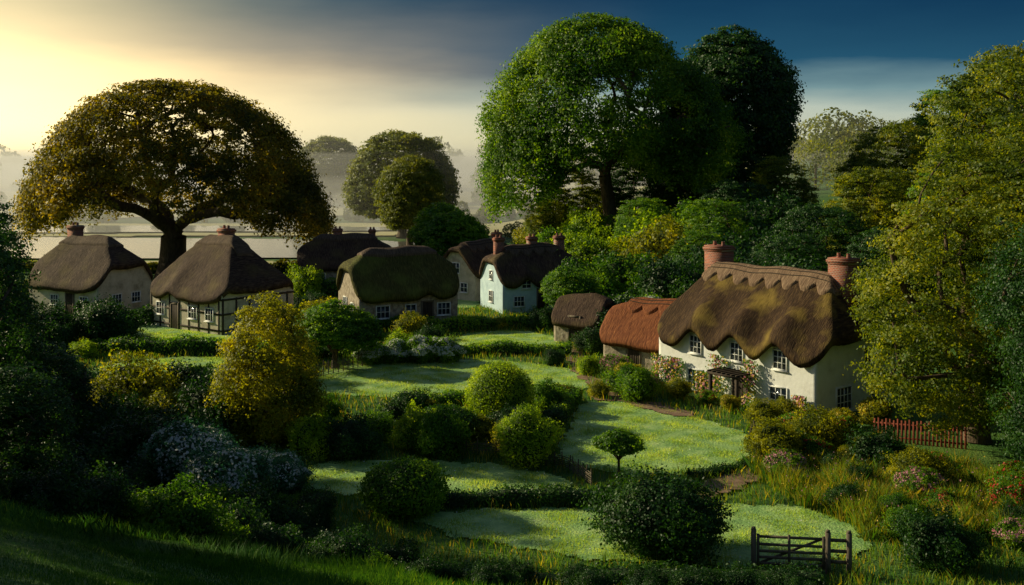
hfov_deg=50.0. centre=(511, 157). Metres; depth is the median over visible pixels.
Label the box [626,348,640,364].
door
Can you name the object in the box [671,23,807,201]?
dark beech tree
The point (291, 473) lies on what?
white flowering bush
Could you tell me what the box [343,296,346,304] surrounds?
window
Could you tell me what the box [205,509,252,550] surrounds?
garden bush
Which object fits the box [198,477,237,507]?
garden bush
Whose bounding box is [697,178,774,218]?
woodland tree
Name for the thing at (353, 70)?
sky
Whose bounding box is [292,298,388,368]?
apple tree
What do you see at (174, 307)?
door
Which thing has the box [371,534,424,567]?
laurel bush
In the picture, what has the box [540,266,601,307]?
bush
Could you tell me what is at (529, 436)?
bright bush
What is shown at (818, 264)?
laurel bush
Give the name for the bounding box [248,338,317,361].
garden bush
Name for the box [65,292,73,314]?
door
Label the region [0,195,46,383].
dark yew tree
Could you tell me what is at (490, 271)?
window
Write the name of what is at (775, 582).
laurel bush
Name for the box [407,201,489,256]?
apple tree
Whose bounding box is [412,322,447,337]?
laurel bush
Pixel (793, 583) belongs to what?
laurel bush
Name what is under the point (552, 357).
laurel bush
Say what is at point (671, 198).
dark beech tree
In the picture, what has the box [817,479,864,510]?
laurel bush
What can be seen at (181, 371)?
laurel bush
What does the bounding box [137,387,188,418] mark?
golden bush
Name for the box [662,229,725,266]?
woodland tree
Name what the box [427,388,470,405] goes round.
hedge
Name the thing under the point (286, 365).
garden tree
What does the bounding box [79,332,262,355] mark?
hedge
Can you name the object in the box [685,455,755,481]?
hedge
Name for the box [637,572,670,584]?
laurel bush
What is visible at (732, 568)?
laurel bush
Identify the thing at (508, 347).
hedge
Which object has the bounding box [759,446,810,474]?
pink flowering bush
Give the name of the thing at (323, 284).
laurel bush
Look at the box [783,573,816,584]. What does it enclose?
laurel bush
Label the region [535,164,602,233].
woodland tree
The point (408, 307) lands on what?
window
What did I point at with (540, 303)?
door
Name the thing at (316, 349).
bright shrub
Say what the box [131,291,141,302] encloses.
window
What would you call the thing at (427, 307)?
door
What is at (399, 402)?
laurel bush
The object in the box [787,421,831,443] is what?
golden bush
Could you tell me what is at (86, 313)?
laurel bush
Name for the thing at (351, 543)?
laurel bush
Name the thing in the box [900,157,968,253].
woodland tree
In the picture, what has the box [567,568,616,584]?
laurel bush
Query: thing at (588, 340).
laurel bush
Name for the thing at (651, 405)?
garden path
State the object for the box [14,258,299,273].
hedge
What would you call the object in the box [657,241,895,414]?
thatched cottage
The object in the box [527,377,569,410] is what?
garden bush
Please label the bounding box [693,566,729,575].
laurel bush
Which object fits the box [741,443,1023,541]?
wildflower meadow
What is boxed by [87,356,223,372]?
lawn
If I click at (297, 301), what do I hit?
laurel bush
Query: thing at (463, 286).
window
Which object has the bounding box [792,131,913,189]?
hillside woodland
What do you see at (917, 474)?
pink flowering bush
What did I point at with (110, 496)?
laurel bush
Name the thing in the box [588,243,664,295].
garden bush
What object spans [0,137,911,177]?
distant tree line
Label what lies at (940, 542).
laurel bush
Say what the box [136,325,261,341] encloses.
lawn
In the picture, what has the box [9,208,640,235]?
field
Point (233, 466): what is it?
white flowering bush
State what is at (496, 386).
round topiary bush
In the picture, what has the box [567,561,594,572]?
laurel bush
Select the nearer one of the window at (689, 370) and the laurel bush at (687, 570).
the laurel bush at (687, 570)
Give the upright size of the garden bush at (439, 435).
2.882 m
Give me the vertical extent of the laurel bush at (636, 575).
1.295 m
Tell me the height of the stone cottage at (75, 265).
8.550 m
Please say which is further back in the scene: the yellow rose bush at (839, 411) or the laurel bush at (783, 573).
the yellow rose bush at (839, 411)
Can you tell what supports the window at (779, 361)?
in the thatched cottage at (790, 331)
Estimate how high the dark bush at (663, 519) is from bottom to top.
3.606 m
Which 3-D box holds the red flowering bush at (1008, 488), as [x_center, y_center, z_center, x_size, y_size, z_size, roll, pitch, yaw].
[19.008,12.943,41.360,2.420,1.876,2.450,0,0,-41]
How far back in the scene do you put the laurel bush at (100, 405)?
46.92 m
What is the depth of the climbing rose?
61.59 m
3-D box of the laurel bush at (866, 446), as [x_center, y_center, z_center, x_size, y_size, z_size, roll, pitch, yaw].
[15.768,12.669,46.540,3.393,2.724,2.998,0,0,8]
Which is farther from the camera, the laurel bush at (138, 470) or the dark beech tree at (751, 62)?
the dark beech tree at (751, 62)
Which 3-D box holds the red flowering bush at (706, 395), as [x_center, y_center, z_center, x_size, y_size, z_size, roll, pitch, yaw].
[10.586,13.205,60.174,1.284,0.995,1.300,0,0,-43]
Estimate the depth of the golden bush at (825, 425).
49.51 m
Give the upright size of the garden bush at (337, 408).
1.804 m
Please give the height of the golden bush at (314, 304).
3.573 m
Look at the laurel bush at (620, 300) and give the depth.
79.83 m
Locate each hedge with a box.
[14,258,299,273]
[73,299,154,325]
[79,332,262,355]
[298,296,337,308]
[316,338,572,357]
[319,550,826,584]
[324,277,337,296]
[373,313,553,331]
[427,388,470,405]
[434,481,632,509]
[542,386,583,452]
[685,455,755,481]
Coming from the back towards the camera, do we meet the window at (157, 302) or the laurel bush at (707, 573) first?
the window at (157, 302)
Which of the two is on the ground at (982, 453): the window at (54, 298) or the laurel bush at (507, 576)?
the laurel bush at (507, 576)
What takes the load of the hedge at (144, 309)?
on the ground at (982, 453)
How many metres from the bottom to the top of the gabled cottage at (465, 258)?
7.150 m
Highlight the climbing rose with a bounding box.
[647,352,810,410]
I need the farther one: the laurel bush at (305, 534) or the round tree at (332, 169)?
the round tree at (332, 169)
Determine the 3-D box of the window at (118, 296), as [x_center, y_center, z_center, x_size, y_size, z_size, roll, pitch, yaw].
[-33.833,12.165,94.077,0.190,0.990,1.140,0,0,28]
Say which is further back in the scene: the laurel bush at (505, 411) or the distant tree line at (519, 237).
the distant tree line at (519, 237)
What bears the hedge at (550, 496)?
on the ground at (982, 453)
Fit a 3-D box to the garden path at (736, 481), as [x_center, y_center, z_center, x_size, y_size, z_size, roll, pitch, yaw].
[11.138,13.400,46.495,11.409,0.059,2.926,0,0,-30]
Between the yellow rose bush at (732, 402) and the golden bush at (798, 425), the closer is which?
the golden bush at (798, 425)
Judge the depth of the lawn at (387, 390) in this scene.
67.12 m
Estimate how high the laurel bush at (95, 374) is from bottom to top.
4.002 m
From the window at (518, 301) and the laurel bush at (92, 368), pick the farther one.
the window at (518, 301)
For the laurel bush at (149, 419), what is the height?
4.574 m
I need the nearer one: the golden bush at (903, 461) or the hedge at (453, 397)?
the golden bush at (903, 461)
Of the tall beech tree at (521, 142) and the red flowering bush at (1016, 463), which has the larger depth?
the tall beech tree at (521, 142)
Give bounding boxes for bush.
[0,450,107,521]
[30,298,88,343]
[38,321,82,349]
[51,363,112,387]
[53,458,138,535]
[60,362,120,405]
[60,407,148,479]
[63,387,131,437]
[69,302,130,339]
[71,294,154,341]
[89,343,190,406]
[94,389,168,418]
[94,450,163,491]
[107,397,185,429]
[111,462,237,546]
[120,475,153,493]
[122,401,232,466]
[123,415,243,490]
[135,414,232,459]
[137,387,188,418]
[161,359,223,397]
[162,355,218,403]
[174,374,258,443]
[174,443,280,493]
[175,477,235,495]
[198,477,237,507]
[201,493,273,536]
[202,482,274,526]
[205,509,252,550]
[208,470,307,527]
[241,360,278,388]
[244,513,317,556]
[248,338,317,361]
[257,442,324,488]
[261,449,322,498]
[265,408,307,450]
[277,503,321,531]
[286,483,342,533]
[288,526,330,545]
[293,293,308,309]
[294,301,334,335]
[303,524,374,547]
[305,542,340,562]
[306,288,334,301]
[310,389,345,419]
[310,521,374,564]
[314,409,386,463]
[317,273,326,294]
[353,454,455,520]
[361,409,396,442]
[367,541,395,566]
[370,385,440,421]
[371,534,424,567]
[388,310,428,335]
[399,549,444,581]
[403,398,476,461]
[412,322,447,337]
[421,398,441,408]
[422,403,480,441]
[438,555,468,584]
[462,359,536,418]
[467,414,494,442]
[470,564,505,584]
[471,554,523,584]
[484,398,531,434]
[484,411,554,452]
[491,401,566,468]
[493,317,506,328]
[507,557,534,584]
[525,304,552,329]
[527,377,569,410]
[536,219,583,243]
[536,404,570,431]
[541,347,566,365]
[550,563,589,584]
[555,382,583,396]
[557,249,626,297]
[565,325,602,354]
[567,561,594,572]
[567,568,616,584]
[571,455,742,568]
[585,379,612,397]
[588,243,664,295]
[589,288,632,327]
[593,208,705,264]
[596,353,632,376]
[597,363,651,391]
[607,363,663,402]
[613,360,642,373]
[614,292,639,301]
[621,561,662,584]
[625,249,703,298]
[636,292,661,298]
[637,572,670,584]
[645,194,728,225]
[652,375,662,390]
[655,233,756,271]
[659,571,674,584]
[662,565,689,583]
[663,273,695,298]
[663,376,693,398]
[667,563,713,584]
[679,569,727,577]
[693,217,813,261]
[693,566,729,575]
[694,389,715,404]
[701,185,804,240]
[706,568,724,584]
[717,567,756,584]
[719,394,742,411]
[729,559,755,574]
[729,568,770,584]
[733,568,758,582]
[734,247,802,268]
[734,249,821,267]
[739,413,804,464]
[742,395,781,429]
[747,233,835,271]
[747,424,807,452]
[756,576,788,584]
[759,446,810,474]
[764,246,896,310]
[768,395,801,417]
[768,561,800,584]
[771,423,809,449]
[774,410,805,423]
[783,398,856,450]
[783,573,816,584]
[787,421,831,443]
[789,578,814,584]
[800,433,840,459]
[817,448,848,469]
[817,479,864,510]
[830,407,858,422]
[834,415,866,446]
[834,445,856,462]
[840,459,874,481]
[843,421,919,474]
[855,397,893,425]
[875,489,932,515]
[877,501,937,539]
[881,443,961,487]
[887,462,948,497]
[890,498,1002,580]
[922,485,969,508]
[929,450,950,465]
[983,466,1023,485]
[985,476,1023,506]
[986,515,1023,551]
[989,496,1023,525]
[996,459,1023,471]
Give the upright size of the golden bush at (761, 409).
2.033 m
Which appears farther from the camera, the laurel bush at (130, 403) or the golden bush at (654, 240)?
the golden bush at (654, 240)
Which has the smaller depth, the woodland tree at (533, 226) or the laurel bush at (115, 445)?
the laurel bush at (115, 445)
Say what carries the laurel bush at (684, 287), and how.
on the ground at (982, 453)
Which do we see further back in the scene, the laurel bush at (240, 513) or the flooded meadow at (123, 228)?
the flooded meadow at (123, 228)
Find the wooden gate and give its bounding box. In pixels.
[751,526,851,575]
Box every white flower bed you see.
[351,341,386,364]
[383,337,410,364]
[402,333,439,363]
[433,336,467,363]
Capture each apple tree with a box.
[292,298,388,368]
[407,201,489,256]
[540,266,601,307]
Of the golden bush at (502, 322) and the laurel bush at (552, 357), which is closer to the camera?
the laurel bush at (552, 357)
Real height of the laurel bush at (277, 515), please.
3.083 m
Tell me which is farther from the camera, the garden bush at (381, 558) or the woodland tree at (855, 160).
the woodland tree at (855, 160)
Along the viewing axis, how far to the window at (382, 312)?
86.25 m
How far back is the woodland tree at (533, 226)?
137.79 m
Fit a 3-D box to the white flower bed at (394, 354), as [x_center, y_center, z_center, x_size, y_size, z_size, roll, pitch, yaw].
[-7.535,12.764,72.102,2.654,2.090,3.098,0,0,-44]
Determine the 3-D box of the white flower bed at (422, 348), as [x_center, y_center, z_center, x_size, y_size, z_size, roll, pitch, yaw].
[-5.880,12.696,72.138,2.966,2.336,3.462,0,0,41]
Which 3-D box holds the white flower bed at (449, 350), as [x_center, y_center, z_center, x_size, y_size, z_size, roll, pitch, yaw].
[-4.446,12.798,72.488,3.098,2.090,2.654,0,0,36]
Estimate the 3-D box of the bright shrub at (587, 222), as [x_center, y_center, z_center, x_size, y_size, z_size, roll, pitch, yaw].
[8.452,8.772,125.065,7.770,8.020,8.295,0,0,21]
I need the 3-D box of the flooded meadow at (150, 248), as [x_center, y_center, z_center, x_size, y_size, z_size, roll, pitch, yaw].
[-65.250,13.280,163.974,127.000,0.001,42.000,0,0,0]
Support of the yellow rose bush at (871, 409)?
on the ground at (982, 453)
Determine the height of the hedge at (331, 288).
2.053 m
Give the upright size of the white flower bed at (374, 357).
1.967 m
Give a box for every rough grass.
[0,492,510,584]
[269,443,1023,584]
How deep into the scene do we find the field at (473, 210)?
267.39 m
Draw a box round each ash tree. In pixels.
[840,113,1023,443]
[970,154,1023,378]
[970,221,1023,470]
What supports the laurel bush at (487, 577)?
on the ground at (982, 453)
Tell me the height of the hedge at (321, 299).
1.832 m
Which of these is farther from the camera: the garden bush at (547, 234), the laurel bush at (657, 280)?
the garden bush at (547, 234)
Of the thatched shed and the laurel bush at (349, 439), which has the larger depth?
the thatched shed
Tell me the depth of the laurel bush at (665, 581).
32.64 m
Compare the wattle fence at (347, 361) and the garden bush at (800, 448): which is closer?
the garden bush at (800, 448)
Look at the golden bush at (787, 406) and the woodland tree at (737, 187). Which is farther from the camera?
the woodland tree at (737, 187)
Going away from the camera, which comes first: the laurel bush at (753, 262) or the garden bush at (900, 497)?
the garden bush at (900, 497)
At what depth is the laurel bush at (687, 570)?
32.82 m
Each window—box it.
[50,294,58,305]
[79,296,87,302]
[112,293,122,305]
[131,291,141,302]
[156,301,165,315]
[187,305,196,320]
[204,307,213,322]
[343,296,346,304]
[376,305,389,319]
[405,304,416,314]
[437,302,450,315]
[452,262,459,273]
[459,282,467,293]
[488,270,492,280]
[488,290,493,302]
[513,296,524,307]
[521,280,531,289]
[665,367,676,380]
[687,334,702,355]
[687,367,706,390]
[728,341,743,363]
[769,385,787,402]
[770,348,788,372]
[836,385,853,410]
[862,346,874,365]
[869,385,882,398]
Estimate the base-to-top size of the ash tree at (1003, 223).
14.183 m
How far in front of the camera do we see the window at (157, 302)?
87.67 m
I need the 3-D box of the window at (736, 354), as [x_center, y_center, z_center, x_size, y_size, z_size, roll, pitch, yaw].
[12.405,10.758,60.652,0.190,1.140,1.090,0,0,-37]
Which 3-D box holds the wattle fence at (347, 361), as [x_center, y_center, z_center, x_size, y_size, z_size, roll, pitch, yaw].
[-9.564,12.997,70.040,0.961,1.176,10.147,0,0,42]
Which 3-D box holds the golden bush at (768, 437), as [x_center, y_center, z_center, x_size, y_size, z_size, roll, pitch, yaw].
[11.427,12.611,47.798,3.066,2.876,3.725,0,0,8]
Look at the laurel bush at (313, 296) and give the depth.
96.44 m
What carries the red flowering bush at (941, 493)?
on the ground at (982, 453)
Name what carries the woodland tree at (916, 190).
on the ground at (982, 453)
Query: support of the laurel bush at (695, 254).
on the ground at (982, 453)
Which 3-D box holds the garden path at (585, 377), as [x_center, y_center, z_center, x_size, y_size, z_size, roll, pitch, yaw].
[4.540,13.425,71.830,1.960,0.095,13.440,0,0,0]
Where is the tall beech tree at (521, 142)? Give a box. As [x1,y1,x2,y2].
[473,11,754,240]
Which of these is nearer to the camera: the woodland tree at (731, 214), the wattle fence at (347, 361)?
the wattle fence at (347, 361)
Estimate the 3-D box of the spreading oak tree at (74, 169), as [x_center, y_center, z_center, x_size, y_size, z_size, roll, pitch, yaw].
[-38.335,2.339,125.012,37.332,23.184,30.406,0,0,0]
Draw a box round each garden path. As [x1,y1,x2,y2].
[567,347,600,383]
[591,381,692,415]
[699,467,759,499]
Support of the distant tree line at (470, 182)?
on the ground at (982, 453)
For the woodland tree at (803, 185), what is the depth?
126.14 m
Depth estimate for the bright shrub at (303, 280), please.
101.39 m
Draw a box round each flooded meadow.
[0,237,414,257]
[2,225,407,232]
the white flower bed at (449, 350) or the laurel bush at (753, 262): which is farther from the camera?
the laurel bush at (753, 262)
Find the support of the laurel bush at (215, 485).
on the ground at (982, 453)
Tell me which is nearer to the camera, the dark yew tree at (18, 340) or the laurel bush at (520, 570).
the laurel bush at (520, 570)
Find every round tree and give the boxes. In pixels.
[300,135,365,205]
[339,129,462,237]
[370,154,446,244]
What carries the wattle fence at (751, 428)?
on the ground at (982, 453)
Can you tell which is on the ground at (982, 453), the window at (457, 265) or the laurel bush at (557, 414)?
the laurel bush at (557, 414)
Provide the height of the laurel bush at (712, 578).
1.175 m
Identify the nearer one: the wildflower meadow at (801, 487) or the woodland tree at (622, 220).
the wildflower meadow at (801, 487)
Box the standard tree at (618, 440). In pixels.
[590,428,646,474]
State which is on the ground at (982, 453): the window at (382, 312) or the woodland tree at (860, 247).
the woodland tree at (860, 247)
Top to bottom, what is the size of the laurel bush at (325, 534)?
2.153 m
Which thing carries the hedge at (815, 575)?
on the ground at (982, 453)
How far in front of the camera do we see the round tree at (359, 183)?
179.86 m
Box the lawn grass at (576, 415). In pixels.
[92,329,862,566]
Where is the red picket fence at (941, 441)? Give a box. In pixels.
[873,418,967,449]
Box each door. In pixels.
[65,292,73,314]
[170,302,178,328]
[421,300,433,318]
[537,288,547,309]
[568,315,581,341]
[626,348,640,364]
[731,376,746,403]
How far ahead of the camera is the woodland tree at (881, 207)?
102.30 m
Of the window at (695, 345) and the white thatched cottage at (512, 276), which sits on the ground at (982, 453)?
the white thatched cottage at (512, 276)
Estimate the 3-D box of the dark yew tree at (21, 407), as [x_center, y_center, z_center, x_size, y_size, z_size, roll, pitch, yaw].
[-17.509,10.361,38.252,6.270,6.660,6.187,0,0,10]
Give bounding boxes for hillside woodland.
[611,81,1011,186]
[745,91,1023,177]
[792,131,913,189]
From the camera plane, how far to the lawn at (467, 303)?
101.23 m
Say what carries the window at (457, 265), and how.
in the gabled cottage at (465, 258)
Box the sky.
[0,0,1023,159]
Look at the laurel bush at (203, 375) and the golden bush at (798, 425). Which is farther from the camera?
the laurel bush at (203, 375)
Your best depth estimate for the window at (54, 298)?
94.80 m
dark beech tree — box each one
[644,107,747,215]
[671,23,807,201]
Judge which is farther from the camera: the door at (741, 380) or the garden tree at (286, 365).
the door at (741, 380)
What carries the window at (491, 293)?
in the white thatched cottage at (512, 276)
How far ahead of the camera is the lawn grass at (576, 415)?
49.26 m
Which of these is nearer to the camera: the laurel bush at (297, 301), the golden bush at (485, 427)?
the golden bush at (485, 427)
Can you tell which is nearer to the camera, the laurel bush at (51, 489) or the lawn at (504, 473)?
the laurel bush at (51, 489)
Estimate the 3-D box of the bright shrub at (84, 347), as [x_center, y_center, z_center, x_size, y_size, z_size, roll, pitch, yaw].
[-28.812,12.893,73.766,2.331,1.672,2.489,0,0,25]
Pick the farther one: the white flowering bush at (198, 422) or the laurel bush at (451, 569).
the white flowering bush at (198, 422)
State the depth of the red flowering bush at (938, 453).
47.09 m
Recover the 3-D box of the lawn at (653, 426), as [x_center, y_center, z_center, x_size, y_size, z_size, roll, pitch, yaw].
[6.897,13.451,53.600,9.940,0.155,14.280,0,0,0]
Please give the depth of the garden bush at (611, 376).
62.53 m
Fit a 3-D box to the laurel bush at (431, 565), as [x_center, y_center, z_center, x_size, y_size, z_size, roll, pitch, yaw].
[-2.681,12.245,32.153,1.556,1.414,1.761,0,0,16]
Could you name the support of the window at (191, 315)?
in the timber framed cottage at (209, 283)
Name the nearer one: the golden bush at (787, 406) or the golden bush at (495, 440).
the golden bush at (495, 440)
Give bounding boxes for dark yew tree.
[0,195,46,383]
[0,226,75,461]
[0,340,111,442]
[0,361,96,491]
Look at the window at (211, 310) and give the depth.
83.84 m
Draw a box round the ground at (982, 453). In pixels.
[0,149,1023,584]
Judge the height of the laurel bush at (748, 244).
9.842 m
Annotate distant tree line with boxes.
[0,135,931,169]
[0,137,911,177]
[0,157,789,204]
[9,121,875,191]
[67,185,648,222]
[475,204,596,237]
[511,212,594,243]
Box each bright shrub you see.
[68,338,102,358]
[283,259,325,299]
[284,411,339,460]
[285,342,325,356]
[383,397,436,455]
[385,325,412,342]
[447,400,475,415]
[550,220,625,264]
[560,199,618,241]
[574,352,601,375]
[620,202,711,249]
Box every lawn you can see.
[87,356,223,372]
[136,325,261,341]
[303,460,573,494]
[315,359,587,396]
[407,503,872,567]
[454,331,558,345]
[458,299,479,307]
[555,401,748,474]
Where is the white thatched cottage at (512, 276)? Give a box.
[479,233,578,313]
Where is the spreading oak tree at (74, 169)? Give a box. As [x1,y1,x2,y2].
[8,77,340,277]
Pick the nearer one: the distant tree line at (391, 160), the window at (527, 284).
the window at (527, 284)
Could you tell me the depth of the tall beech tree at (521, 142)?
127.91 m
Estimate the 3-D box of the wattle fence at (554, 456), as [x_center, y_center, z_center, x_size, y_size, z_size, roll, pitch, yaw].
[0.787,13.193,48.148,7.508,0.894,1.362,0,0,39]
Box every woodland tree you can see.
[522,199,568,239]
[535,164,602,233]
[596,155,674,224]
[611,197,672,247]
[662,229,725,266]
[675,197,750,240]
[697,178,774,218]
[746,155,820,226]
[766,201,881,274]
[807,166,919,265]
[828,118,935,228]
[844,225,945,320]
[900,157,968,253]
[900,172,997,301]
[902,85,997,175]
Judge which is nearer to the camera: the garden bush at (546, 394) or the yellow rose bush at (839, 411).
the yellow rose bush at (839, 411)
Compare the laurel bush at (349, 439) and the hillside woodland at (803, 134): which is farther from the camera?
the hillside woodland at (803, 134)
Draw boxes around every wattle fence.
[302,353,368,376]
[457,438,591,484]
[747,420,756,450]
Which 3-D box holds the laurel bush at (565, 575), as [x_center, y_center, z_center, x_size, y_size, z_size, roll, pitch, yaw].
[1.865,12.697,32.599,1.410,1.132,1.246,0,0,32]
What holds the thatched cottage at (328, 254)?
on the ground at (982, 453)
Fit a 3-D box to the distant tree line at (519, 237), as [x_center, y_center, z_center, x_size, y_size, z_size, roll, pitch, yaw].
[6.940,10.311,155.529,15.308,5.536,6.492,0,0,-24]
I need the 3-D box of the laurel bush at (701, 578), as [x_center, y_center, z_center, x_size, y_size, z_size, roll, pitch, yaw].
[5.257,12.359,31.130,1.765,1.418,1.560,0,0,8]
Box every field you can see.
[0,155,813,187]
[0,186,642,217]
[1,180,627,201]
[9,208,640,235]
[145,261,293,263]
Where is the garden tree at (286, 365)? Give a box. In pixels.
[199,290,333,451]
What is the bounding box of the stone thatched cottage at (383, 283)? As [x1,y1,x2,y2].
[336,245,459,319]
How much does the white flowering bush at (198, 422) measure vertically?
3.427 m
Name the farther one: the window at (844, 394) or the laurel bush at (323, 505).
the window at (844, 394)
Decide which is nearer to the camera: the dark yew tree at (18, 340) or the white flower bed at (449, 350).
the dark yew tree at (18, 340)
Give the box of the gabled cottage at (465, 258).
[443,229,507,300]
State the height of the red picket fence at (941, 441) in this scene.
1.231 m
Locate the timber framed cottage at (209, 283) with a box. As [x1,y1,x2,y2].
[150,225,293,334]
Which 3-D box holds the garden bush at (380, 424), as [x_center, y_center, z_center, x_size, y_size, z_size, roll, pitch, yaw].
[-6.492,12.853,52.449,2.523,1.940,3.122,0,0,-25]
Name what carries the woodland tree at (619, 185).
on the ground at (982, 453)
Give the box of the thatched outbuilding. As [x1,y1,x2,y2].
[600,297,676,370]
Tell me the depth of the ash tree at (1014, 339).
43.32 m
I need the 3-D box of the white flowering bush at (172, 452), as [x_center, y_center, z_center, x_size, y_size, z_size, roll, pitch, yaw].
[-12.430,12.143,43.147,5.654,3.941,4.920,0,0,39]
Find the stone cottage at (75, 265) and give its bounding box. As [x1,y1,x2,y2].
[28,222,152,314]
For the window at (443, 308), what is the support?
in the stone thatched cottage at (383, 283)
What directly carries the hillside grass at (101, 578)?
on the ground at (982, 453)
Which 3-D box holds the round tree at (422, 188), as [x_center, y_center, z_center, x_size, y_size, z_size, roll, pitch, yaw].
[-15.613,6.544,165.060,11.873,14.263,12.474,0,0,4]
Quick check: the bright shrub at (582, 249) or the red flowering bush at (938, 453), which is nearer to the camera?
the red flowering bush at (938, 453)
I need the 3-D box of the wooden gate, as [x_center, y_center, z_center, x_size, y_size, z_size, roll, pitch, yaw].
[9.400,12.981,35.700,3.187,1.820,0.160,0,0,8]
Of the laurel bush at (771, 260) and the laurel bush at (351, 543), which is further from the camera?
the laurel bush at (771, 260)
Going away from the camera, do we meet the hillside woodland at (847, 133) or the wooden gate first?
the wooden gate
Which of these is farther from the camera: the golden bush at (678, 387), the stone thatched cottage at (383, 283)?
the stone thatched cottage at (383, 283)
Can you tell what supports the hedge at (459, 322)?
on the ground at (982, 453)
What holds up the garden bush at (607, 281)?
on the ground at (982, 453)
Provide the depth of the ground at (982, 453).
44.67 m
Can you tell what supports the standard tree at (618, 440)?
on the ground at (982, 453)
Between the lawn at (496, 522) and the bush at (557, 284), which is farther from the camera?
the bush at (557, 284)
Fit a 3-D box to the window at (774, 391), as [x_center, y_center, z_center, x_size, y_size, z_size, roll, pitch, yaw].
[14.147,12.758,58.333,0.190,1.190,1.340,0,0,-37]
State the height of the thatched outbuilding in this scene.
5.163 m
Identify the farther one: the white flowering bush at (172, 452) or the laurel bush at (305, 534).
the white flowering bush at (172, 452)
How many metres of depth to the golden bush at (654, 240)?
102.42 m
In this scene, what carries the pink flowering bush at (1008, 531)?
on the ground at (982, 453)
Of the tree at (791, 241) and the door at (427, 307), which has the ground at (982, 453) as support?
the tree at (791, 241)
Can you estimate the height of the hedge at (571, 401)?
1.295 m
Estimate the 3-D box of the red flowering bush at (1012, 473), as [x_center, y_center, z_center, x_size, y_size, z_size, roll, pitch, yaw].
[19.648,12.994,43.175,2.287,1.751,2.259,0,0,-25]
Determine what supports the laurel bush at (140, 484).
on the ground at (982, 453)
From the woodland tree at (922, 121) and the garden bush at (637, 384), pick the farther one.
the woodland tree at (922, 121)
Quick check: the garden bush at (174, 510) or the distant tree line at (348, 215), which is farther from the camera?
the distant tree line at (348, 215)
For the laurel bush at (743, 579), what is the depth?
31.89 m
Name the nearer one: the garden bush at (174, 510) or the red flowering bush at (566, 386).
the garden bush at (174, 510)
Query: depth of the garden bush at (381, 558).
32.73 m
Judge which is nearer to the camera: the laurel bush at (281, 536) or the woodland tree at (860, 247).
the laurel bush at (281, 536)
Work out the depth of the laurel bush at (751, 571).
32.51 m
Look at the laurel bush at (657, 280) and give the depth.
84.44 m
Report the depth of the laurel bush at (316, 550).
29.94 m
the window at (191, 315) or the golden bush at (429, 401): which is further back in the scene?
the window at (191, 315)
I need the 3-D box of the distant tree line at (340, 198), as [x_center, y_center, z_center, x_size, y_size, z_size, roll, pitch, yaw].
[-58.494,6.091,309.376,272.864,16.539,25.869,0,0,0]
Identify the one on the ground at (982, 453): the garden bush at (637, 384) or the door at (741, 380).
the garden bush at (637, 384)
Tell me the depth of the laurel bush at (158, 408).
47.27 m
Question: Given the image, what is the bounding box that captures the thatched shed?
[551,293,614,342]
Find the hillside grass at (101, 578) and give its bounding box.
[0,507,437,584]
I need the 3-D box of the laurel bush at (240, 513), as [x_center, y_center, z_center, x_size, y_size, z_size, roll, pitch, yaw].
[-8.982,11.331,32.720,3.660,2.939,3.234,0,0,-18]
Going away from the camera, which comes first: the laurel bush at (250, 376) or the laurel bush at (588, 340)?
the laurel bush at (250, 376)
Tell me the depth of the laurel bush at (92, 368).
58.02 m
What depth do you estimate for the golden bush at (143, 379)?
53.44 m
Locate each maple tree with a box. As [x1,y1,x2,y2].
[910,55,1023,297]
[941,41,1023,160]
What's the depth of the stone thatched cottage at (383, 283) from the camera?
87.92 m
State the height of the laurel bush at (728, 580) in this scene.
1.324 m
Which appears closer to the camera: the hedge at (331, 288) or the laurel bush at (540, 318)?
the laurel bush at (540, 318)
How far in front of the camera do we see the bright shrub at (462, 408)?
53.37 m
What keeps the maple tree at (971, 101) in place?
on the ground at (982, 453)
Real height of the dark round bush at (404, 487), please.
2.322 m
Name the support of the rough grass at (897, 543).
on the ground at (982, 453)
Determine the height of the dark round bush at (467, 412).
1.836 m
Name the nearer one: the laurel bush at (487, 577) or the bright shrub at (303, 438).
the laurel bush at (487, 577)
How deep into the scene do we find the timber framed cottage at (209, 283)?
86.17 m
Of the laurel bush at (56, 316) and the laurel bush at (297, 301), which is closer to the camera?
the laurel bush at (56, 316)
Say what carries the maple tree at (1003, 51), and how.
on the ground at (982, 453)
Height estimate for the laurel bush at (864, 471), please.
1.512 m
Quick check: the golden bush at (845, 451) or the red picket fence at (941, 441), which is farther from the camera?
the red picket fence at (941, 441)
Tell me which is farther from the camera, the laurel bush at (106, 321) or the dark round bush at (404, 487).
the laurel bush at (106, 321)
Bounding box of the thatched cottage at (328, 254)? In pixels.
[297,226,390,280]
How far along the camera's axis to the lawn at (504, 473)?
46.39 m
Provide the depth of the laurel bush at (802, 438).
48.36 m

